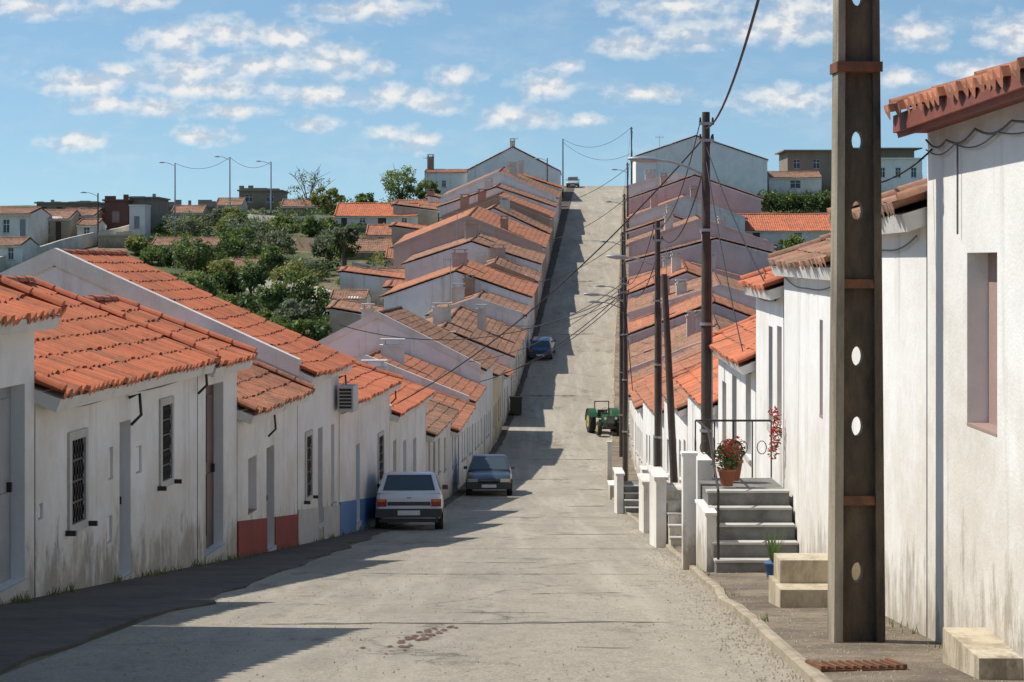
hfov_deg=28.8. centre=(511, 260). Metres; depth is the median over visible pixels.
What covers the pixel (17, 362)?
walls
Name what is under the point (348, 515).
plinth
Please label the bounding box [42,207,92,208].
windows
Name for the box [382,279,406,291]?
shed
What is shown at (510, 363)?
walls
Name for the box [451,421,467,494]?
walls
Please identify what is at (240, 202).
shed
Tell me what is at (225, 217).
olive tree
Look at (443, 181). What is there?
doors and windows
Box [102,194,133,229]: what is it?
dark red garage
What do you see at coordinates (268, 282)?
garden wall
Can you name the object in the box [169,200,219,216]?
stone ruin
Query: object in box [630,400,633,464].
walls
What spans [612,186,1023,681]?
sidewalk
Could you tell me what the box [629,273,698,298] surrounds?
walls
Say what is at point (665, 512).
entrance steps
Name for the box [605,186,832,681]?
kerb
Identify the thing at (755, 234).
doors and windows
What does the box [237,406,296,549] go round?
walls
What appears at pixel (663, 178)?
chimney
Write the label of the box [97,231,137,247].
stone ruin
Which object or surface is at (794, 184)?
doors and windows
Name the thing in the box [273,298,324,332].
orange tree
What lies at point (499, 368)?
tiled roof
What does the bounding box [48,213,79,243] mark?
walls
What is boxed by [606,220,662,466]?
utility pole
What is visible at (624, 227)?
utility pole
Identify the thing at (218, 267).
fig tree
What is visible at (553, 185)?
tiled roof
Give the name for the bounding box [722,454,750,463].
doors and windows
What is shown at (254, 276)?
orange tree
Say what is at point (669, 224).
chimney
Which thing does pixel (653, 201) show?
chimney
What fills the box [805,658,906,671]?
drain grate
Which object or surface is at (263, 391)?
tiled roof
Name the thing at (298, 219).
orange tree
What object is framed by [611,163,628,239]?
utility pole
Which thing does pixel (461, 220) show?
verge parapet
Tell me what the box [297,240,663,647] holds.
tar joints
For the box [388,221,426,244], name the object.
shed
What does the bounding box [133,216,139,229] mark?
windows
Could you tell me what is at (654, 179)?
verge parapet
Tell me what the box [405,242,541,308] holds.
walls
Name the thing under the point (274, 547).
doors and windows
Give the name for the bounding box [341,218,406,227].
doors and windows
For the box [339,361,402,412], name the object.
tiled roof
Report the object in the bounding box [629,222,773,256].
walls
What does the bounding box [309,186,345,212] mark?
shrub tree
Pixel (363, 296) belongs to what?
white shed
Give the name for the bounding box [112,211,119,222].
windows
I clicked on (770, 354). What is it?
walls
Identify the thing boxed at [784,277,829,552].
walls
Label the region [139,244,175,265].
orange tree
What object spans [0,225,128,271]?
retaining wall
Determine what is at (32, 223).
white cottage
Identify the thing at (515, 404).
waste bin
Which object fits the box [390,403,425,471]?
walls
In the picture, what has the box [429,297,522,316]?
verge parapet
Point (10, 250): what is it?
doors and windows
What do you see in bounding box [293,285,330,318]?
fig tree
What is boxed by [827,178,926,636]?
whitewashed house
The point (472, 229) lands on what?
chimney
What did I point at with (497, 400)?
walls
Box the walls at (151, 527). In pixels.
[34,377,196,597]
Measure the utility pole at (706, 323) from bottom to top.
9.396 m
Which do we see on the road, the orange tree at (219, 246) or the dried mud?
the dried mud
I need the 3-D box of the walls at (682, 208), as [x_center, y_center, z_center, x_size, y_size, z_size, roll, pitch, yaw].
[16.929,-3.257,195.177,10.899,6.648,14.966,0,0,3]
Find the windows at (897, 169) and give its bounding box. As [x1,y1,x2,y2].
[881,167,916,177]
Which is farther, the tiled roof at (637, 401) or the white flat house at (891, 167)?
the white flat house at (891, 167)
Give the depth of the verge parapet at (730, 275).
151.57 m
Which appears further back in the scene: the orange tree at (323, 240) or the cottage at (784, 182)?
the cottage at (784, 182)
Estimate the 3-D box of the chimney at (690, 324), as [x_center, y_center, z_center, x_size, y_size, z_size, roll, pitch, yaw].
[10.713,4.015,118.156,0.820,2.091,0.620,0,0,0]
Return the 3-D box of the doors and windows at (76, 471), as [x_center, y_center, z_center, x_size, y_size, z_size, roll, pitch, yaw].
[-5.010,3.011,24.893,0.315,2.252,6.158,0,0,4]
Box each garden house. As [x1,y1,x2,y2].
[347,238,392,258]
[377,267,404,272]
[385,246,392,266]
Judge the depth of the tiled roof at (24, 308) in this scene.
21.06 m
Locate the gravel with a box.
[0,495,1003,681]
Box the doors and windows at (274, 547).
[248,495,276,550]
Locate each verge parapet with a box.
[0,248,300,376]
[318,311,480,370]
[356,355,468,401]
[393,215,541,248]
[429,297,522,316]
[441,171,555,198]
[442,194,549,218]
[486,263,534,282]
[628,218,773,246]
[628,262,745,279]
[628,284,755,316]
[629,172,691,187]
[629,195,744,219]
[629,341,700,373]
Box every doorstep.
[769,553,860,607]
[943,627,1022,679]
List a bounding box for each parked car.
[375,471,447,528]
[463,454,514,494]
[529,336,555,358]
[566,176,579,187]
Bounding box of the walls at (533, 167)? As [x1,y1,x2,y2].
[468,148,560,184]
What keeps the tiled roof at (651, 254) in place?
on the walls at (738, 260)
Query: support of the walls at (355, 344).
on the ground
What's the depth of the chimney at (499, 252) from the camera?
155.26 m
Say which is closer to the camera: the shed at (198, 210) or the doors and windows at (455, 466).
the doors and windows at (455, 466)
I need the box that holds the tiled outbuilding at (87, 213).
[66,208,104,221]
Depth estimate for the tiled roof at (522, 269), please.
153.53 m
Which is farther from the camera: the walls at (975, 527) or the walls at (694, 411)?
the walls at (694, 411)
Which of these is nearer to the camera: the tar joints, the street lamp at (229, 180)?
the tar joints
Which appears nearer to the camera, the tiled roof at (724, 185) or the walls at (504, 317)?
the walls at (504, 317)
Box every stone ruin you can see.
[34,200,104,208]
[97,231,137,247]
[129,194,170,231]
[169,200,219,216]
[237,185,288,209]
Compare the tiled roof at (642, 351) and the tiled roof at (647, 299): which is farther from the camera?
the tiled roof at (647, 299)
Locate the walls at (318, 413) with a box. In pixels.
[27,267,338,539]
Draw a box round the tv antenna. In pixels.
[443,257,457,306]
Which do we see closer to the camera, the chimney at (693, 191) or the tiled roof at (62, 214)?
the chimney at (693, 191)
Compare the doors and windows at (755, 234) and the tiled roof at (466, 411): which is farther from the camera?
the doors and windows at (755, 234)
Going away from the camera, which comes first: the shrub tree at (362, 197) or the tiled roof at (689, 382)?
the tiled roof at (689, 382)
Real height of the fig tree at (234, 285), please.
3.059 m
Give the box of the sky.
[0,0,1023,205]
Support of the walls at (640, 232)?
on the ground
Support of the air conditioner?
attached to the walls at (360, 429)
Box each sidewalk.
[0,186,575,673]
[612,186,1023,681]
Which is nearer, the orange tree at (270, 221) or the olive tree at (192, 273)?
the olive tree at (192, 273)
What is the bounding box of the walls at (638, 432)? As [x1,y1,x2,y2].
[634,407,642,472]
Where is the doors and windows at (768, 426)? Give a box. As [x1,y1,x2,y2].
[767,422,781,433]
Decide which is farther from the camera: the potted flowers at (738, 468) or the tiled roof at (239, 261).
the tiled roof at (239, 261)
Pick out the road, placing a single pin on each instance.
(552, 450)
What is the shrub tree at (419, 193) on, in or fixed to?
on the ground
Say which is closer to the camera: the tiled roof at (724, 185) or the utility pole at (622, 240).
the utility pole at (622, 240)
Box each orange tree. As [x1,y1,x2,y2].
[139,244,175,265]
[171,238,216,273]
[215,232,248,258]
[216,225,264,258]
[222,205,246,216]
[236,256,270,310]
[243,213,279,235]
[252,248,289,279]
[253,310,289,324]
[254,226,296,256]
[258,245,285,278]
[258,290,294,315]
[263,216,296,231]
[263,269,320,308]
[271,217,304,223]
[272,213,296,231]
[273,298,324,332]
[280,316,332,340]
[300,215,324,237]
[309,228,340,259]
[312,217,340,236]
[776,233,808,251]
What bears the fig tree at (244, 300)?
on the ground
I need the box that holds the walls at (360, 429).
[339,394,389,529]
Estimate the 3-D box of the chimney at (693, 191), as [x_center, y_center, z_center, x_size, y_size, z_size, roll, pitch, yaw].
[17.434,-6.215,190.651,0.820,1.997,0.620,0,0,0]
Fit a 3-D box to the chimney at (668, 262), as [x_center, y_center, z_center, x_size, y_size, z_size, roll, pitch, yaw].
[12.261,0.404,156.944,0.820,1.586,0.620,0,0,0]
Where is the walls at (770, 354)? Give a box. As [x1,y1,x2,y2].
[756,286,783,487]
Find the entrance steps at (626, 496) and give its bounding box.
[613,467,667,514]
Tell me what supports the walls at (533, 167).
on the ground
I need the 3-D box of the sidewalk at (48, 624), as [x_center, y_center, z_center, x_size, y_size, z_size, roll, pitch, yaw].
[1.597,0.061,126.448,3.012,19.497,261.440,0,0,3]
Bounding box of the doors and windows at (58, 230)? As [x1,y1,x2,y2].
[49,222,60,240]
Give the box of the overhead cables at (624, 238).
[178,0,931,403]
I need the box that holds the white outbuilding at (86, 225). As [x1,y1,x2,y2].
[76,218,106,244]
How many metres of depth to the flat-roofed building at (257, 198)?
236.00 m
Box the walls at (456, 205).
[439,187,555,239]
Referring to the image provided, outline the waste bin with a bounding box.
[509,396,522,413]
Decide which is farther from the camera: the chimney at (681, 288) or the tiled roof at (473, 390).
the chimney at (681, 288)
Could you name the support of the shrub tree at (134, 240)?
on the ground
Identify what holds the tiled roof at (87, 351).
on the walls at (151, 527)
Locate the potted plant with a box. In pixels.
[763,531,788,577]
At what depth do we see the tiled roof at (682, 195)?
196.80 m
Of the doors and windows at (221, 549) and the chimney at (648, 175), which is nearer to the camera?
the doors and windows at (221, 549)
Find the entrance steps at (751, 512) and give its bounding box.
[695,420,797,572]
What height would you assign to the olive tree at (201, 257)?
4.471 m
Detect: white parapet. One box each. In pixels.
[639,466,653,472]
[680,451,716,571]
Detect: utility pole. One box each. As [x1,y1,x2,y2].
[583,277,628,480]
[587,289,622,456]
[595,275,623,290]
[599,232,624,274]
[605,194,625,276]
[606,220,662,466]
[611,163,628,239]
[628,112,713,477]
[630,127,632,183]
[661,274,677,482]
[827,0,885,642]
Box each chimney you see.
[360,303,374,318]
[361,360,387,370]
[379,338,405,364]
[432,303,451,324]
[451,249,467,267]
[451,283,465,303]
[460,194,469,207]
[463,275,475,296]
[465,220,479,238]
[474,252,486,264]
[476,304,486,331]
[477,189,486,200]
[484,178,493,190]
[490,244,505,259]
[499,197,510,210]
[500,216,508,229]
[507,162,517,172]
[509,163,516,176]
[510,138,515,147]
[518,161,523,174]
[644,170,651,179]
[649,169,656,177]
[650,194,658,207]
[660,173,667,187]
[660,276,670,297]
[662,256,670,266]
[664,213,673,229]
[666,205,673,215]
[670,251,681,272]
[675,279,687,295]
[685,311,696,336]
[690,186,697,198]
[694,310,700,332]
[712,253,716,268]
[717,216,726,225]
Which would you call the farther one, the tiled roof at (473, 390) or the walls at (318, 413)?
the tiled roof at (473, 390)
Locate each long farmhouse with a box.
[334,202,419,231]
[393,189,440,205]
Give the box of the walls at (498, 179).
[441,174,558,230]
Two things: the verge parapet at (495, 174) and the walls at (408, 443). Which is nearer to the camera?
the walls at (408, 443)
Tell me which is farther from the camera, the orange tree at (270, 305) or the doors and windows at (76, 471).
the orange tree at (270, 305)
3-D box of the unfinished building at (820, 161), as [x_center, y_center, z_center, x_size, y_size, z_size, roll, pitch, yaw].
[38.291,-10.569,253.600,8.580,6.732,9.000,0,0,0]
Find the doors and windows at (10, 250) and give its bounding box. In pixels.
[7,248,13,260]
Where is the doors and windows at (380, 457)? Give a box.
[356,430,383,529]
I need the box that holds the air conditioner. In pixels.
[338,384,357,411]
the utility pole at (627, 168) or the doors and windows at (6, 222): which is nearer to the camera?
the doors and windows at (6, 222)
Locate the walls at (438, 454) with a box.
[426,424,450,499]
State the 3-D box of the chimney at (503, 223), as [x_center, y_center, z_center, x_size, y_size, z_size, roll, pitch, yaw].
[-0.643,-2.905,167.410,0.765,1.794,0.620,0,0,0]
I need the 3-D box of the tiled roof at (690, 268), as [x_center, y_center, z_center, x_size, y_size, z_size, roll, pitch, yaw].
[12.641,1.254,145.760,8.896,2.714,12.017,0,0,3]
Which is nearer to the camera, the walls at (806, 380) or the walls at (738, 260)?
the walls at (806, 380)
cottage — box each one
[0,206,50,245]
[0,236,38,269]
[737,213,830,248]
[767,171,821,194]
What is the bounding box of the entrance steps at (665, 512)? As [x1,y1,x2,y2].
[647,467,681,547]
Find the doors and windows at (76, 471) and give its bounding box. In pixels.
[38,396,181,580]
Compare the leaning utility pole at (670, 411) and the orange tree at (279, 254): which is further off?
the orange tree at (279, 254)
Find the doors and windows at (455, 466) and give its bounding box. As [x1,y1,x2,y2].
[452,457,466,489]
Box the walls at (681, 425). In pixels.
[664,399,687,482]
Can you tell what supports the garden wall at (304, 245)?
on the ground
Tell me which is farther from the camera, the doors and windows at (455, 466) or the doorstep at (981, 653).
the doors and windows at (455, 466)
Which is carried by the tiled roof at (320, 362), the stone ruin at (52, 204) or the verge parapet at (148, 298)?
the verge parapet at (148, 298)
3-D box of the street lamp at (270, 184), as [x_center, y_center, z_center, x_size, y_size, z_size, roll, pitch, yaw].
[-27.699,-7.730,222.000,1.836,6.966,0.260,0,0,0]
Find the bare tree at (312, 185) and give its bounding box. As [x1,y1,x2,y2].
[283,166,333,201]
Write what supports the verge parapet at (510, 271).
attached to the tiled roof at (522, 269)
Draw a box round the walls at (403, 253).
[393,219,546,291]
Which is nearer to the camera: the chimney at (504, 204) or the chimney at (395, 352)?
the chimney at (395, 352)
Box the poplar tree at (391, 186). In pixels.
[380,165,417,200]
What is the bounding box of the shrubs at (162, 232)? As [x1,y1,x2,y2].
[132,207,392,337]
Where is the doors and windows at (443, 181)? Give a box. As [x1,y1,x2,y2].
[441,180,446,187]
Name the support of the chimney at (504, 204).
on the tiled roof at (529, 221)
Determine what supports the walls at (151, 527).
on the ground
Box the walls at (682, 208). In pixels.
[629,199,744,231]
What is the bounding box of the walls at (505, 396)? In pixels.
[502,378,509,425]
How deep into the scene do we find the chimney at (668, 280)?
135.25 m
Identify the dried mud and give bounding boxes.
[359,624,457,653]
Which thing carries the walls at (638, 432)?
on the ground
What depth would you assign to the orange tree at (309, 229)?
195.97 m
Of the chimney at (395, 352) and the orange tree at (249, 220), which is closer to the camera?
the chimney at (395, 352)
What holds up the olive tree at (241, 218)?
on the ground
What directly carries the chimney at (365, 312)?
on the tiled roof at (427, 328)
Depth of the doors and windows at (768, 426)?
31.34 m
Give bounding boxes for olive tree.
[158,210,214,236]
[169,230,215,272]
[178,270,214,287]
[199,206,225,225]
[213,211,238,229]
[225,216,269,241]
[226,213,253,223]
[267,257,320,293]
[286,254,333,276]
[327,224,360,265]
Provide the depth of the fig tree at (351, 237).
170.17 m
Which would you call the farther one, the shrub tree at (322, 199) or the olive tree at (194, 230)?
the shrub tree at (322, 199)
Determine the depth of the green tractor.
111.03 m
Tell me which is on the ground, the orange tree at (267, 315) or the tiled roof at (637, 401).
the orange tree at (267, 315)
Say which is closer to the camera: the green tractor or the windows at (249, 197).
the green tractor
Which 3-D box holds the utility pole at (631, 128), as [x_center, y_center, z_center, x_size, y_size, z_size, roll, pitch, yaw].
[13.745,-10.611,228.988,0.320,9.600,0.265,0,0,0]
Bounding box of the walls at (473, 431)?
[468,398,479,467]
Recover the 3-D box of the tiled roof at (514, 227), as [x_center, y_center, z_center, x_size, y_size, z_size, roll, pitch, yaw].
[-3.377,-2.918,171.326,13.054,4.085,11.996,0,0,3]
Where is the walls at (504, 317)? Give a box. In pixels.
[429,302,527,368]
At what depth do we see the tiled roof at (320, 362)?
41.03 m
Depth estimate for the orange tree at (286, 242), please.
181.16 m
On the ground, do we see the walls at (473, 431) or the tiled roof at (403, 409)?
the walls at (473, 431)
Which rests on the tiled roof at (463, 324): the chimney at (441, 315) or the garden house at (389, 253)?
the chimney at (441, 315)
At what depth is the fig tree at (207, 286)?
144.82 m
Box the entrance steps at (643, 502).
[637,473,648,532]
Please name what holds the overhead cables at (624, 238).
attached to the walls at (975, 527)
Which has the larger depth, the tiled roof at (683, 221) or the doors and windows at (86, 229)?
the doors and windows at (86, 229)
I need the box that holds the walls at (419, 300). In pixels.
[384,272,534,351]
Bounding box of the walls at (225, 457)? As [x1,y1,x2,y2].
[197,371,236,564]
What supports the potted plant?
on the sidewalk at (916, 661)
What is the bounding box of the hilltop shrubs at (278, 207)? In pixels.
[274,196,416,215]
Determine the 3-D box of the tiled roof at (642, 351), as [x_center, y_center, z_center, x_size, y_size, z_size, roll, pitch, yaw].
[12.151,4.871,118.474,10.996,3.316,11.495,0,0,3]
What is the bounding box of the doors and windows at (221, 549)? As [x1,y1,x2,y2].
[205,384,225,563]
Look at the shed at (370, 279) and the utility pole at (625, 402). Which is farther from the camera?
the shed at (370, 279)
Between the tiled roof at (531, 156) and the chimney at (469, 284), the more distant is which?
the tiled roof at (531, 156)
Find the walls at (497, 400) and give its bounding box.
[493,375,501,445]
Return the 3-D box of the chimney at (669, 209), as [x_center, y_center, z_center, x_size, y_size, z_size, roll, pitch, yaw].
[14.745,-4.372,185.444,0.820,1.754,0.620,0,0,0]
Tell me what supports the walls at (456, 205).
on the ground
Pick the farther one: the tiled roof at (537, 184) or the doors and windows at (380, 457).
the tiled roof at (537, 184)
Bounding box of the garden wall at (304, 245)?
[280,237,366,251]
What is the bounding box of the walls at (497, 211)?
[490,209,548,269]
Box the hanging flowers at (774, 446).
[767,406,781,460]
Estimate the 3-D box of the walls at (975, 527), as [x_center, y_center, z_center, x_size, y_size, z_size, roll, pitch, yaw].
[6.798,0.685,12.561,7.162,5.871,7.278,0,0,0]
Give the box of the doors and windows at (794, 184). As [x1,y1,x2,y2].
[790,180,800,188]
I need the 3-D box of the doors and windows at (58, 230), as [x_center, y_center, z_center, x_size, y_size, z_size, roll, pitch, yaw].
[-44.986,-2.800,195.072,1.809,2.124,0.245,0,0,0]
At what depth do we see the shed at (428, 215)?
205.29 m
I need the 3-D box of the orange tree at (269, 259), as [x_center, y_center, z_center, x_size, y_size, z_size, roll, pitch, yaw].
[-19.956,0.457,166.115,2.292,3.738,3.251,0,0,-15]
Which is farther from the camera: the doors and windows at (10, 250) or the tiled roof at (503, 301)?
the doors and windows at (10, 250)
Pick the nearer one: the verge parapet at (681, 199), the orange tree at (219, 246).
the orange tree at (219, 246)
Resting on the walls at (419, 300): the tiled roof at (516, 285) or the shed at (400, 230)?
the tiled roof at (516, 285)
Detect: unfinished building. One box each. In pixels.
[774,150,831,190]
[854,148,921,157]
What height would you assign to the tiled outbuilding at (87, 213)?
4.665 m
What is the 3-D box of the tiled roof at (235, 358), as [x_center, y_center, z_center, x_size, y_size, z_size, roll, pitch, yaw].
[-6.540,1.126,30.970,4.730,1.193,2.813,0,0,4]
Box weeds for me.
[0,522,942,647]
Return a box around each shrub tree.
[124,233,147,254]
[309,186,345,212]
[354,192,378,203]
[414,178,440,198]
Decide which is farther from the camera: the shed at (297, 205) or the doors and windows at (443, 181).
the doors and windows at (443, 181)
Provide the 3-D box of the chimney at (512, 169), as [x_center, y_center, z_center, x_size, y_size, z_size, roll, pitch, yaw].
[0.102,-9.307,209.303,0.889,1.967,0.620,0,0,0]
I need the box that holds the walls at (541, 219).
[442,198,553,260]
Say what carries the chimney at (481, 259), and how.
on the tiled roof at (522, 269)
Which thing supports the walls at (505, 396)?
on the ground
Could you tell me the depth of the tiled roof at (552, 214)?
191.16 m
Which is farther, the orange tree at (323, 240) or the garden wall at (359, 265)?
the orange tree at (323, 240)
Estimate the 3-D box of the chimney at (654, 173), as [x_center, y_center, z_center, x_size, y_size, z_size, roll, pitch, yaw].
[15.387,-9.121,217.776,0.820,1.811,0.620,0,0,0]
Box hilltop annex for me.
[424,154,467,198]
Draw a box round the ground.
[0,186,926,674]
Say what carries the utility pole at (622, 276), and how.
on the sidewalk at (916, 661)
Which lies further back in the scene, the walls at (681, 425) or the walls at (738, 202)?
the walls at (738, 202)
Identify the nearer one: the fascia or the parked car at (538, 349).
the fascia
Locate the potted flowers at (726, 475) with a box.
[711,439,742,486]
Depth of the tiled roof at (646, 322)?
127.04 m
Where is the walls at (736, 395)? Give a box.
[718,358,755,477]
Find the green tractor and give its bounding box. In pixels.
[585,401,618,435]
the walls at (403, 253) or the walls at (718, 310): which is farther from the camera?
the walls at (403, 253)
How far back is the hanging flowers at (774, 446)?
28.91 m
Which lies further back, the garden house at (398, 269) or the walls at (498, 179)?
the walls at (498, 179)
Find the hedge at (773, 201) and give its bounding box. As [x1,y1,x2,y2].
[757,189,885,212]
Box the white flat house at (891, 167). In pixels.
[881,158,921,192]
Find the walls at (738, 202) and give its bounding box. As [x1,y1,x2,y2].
[629,176,760,214]
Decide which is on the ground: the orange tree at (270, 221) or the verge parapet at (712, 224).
the orange tree at (270, 221)
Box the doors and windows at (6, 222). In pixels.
[2,219,25,237]
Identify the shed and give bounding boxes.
[151,237,225,251]
[171,205,209,218]
[216,197,247,211]
[280,199,331,214]
[325,298,383,334]
[329,289,370,302]
[336,265,404,305]
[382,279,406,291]
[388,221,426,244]
[390,201,438,225]
[425,193,442,202]
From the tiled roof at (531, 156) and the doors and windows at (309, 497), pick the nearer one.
the doors and windows at (309, 497)
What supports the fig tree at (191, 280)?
on the ground
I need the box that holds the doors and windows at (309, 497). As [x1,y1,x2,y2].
[304,429,336,530]
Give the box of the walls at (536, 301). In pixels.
[492,267,537,320]
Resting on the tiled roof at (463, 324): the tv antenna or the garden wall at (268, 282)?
the tv antenna
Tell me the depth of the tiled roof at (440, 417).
66.03 m
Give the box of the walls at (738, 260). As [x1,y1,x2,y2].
[629,239,774,276]
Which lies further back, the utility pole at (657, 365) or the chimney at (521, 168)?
the chimney at (521, 168)
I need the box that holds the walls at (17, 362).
[0,331,33,603]
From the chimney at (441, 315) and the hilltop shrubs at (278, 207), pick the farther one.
the hilltop shrubs at (278, 207)
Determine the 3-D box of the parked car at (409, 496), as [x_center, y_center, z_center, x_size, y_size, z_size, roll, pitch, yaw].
[-2.463,5.789,48.368,1.810,1.345,3.860,0,-5,-2]
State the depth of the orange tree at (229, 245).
172.36 m
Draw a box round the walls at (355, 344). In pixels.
[325,319,492,453]
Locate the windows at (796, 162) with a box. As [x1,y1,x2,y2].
[793,159,819,168]
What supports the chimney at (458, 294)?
on the tiled roof at (503, 301)
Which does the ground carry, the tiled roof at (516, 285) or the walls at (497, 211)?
the walls at (497, 211)
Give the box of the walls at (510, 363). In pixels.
[461,337,522,395]
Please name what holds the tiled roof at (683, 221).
on the walls at (691, 233)
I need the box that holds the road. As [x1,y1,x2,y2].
[0,186,805,681]
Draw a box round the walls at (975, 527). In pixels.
[927,102,1023,679]
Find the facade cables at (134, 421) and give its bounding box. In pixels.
[46,119,1023,436]
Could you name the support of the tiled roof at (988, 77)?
on the walls at (975, 527)
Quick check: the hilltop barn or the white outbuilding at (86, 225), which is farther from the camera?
the hilltop barn
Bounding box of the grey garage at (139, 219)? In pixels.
[129,205,150,239]
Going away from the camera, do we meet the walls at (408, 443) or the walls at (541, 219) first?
the walls at (408, 443)
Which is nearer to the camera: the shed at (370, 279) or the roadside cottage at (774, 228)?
the shed at (370, 279)
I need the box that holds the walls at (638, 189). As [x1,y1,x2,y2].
[629,175,686,198]
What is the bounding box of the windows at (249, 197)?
[245,194,273,202]
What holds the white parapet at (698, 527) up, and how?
on the sidewalk at (916, 661)
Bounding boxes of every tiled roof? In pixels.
[0,274,66,334]
[2,275,220,411]
[22,249,356,383]
[44,209,79,219]
[82,294,257,376]
[232,256,260,270]
[237,360,314,424]
[325,306,498,373]
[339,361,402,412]
[362,365,435,421]
[365,224,391,236]
[367,348,486,403]
[379,259,538,299]
[390,205,549,249]
[395,376,475,436]
[401,232,545,266]
[425,290,531,318]
[426,305,526,359]
[426,399,458,441]
[436,183,558,208]
[438,167,561,199]
[439,191,556,219]
[467,146,561,175]
[484,256,541,283]
[486,202,552,233]
[493,361,506,379]
[503,367,514,379]
[518,171,563,189]
[625,215,777,247]
[625,236,773,263]
[626,174,763,200]
[626,194,747,220]
[626,214,685,233]
[627,260,716,296]
[627,260,748,280]
[627,272,743,317]
[627,293,755,337]
[628,313,735,374]
[628,342,700,400]
[628,351,713,412]
[634,355,714,417]
[662,364,700,416]
[675,356,717,414]
[709,314,755,374]
[738,266,783,299]
[767,233,830,279]
[883,56,1023,137]
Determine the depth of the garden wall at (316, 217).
209.53 m
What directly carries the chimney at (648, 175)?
on the tiled roof
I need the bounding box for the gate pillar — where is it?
[607,441,613,499]
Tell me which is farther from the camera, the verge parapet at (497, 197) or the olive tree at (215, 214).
the olive tree at (215, 214)
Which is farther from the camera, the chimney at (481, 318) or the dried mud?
the chimney at (481, 318)
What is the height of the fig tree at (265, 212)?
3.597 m
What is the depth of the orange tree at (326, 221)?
199.65 m
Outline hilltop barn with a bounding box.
[633,135,768,198]
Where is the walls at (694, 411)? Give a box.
[688,395,717,477]
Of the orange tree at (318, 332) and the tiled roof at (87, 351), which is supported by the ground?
the orange tree at (318, 332)
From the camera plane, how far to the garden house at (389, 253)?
176.11 m
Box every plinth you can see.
[237,514,297,557]
[298,505,339,544]
[339,496,388,534]
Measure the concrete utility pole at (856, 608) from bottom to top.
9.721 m
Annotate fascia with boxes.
[893,68,1023,132]
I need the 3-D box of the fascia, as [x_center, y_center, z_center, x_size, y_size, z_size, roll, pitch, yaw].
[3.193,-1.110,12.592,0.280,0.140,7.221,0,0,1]
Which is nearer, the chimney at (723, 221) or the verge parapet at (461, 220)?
the verge parapet at (461, 220)
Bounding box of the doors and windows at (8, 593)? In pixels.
[0,386,28,603]
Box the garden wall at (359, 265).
[352,262,386,269]
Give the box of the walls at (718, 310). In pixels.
[629,304,748,344]
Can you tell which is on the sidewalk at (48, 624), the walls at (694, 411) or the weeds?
the weeds
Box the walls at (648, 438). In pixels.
[643,403,663,469]
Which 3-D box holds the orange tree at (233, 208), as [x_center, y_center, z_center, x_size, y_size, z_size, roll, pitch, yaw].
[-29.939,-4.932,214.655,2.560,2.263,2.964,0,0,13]
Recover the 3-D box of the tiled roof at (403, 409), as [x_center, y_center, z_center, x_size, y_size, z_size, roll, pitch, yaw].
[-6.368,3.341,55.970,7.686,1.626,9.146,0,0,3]
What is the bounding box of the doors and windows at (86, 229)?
[84,227,89,233]
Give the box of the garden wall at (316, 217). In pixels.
[248,214,333,224]
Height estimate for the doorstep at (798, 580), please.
0.870 m
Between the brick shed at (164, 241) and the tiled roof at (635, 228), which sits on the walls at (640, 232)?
the tiled roof at (635, 228)
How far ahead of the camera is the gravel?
17.94 m
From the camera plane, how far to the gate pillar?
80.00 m
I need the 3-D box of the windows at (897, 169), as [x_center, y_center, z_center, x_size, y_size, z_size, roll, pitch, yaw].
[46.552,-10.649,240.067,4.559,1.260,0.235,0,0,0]
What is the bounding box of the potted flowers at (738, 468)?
[721,436,745,480]
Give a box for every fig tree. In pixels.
[179,275,201,289]
[186,270,222,295]
[206,257,239,289]
[209,272,244,297]
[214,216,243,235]
[215,292,264,312]
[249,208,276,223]
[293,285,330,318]
[329,225,359,265]
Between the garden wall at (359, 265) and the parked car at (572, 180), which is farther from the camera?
the parked car at (572, 180)
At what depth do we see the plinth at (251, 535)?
34.24 m
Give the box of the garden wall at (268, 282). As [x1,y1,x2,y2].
[241,280,330,300]
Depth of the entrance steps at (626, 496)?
57.50 m
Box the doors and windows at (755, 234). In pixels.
[753,233,801,237]
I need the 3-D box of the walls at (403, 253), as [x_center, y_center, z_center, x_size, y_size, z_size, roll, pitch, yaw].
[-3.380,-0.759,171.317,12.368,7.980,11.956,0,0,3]
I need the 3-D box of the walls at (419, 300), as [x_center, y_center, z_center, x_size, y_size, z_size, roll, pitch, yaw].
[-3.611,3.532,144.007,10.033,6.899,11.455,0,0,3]
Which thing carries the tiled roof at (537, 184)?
on the walls at (498, 179)
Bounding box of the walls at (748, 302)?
[629,289,755,320]
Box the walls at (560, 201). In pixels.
[544,183,561,217]
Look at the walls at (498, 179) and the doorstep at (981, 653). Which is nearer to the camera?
the doorstep at (981, 653)
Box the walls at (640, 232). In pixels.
[629,217,681,238]
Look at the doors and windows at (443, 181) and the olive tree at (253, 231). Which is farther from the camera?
the doors and windows at (443, 181)
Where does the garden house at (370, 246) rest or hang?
on the ground
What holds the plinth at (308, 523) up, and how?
attached to the walls at (318, 413)
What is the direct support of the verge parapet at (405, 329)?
on the tiled roof at (427, 328)
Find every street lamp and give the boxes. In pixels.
[80,192,98,245]
[159,162,175,219]
[214,156,230,206]
[257,160,271,215]
[534,158,547,181]
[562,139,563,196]
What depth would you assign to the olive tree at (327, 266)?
171.34 m

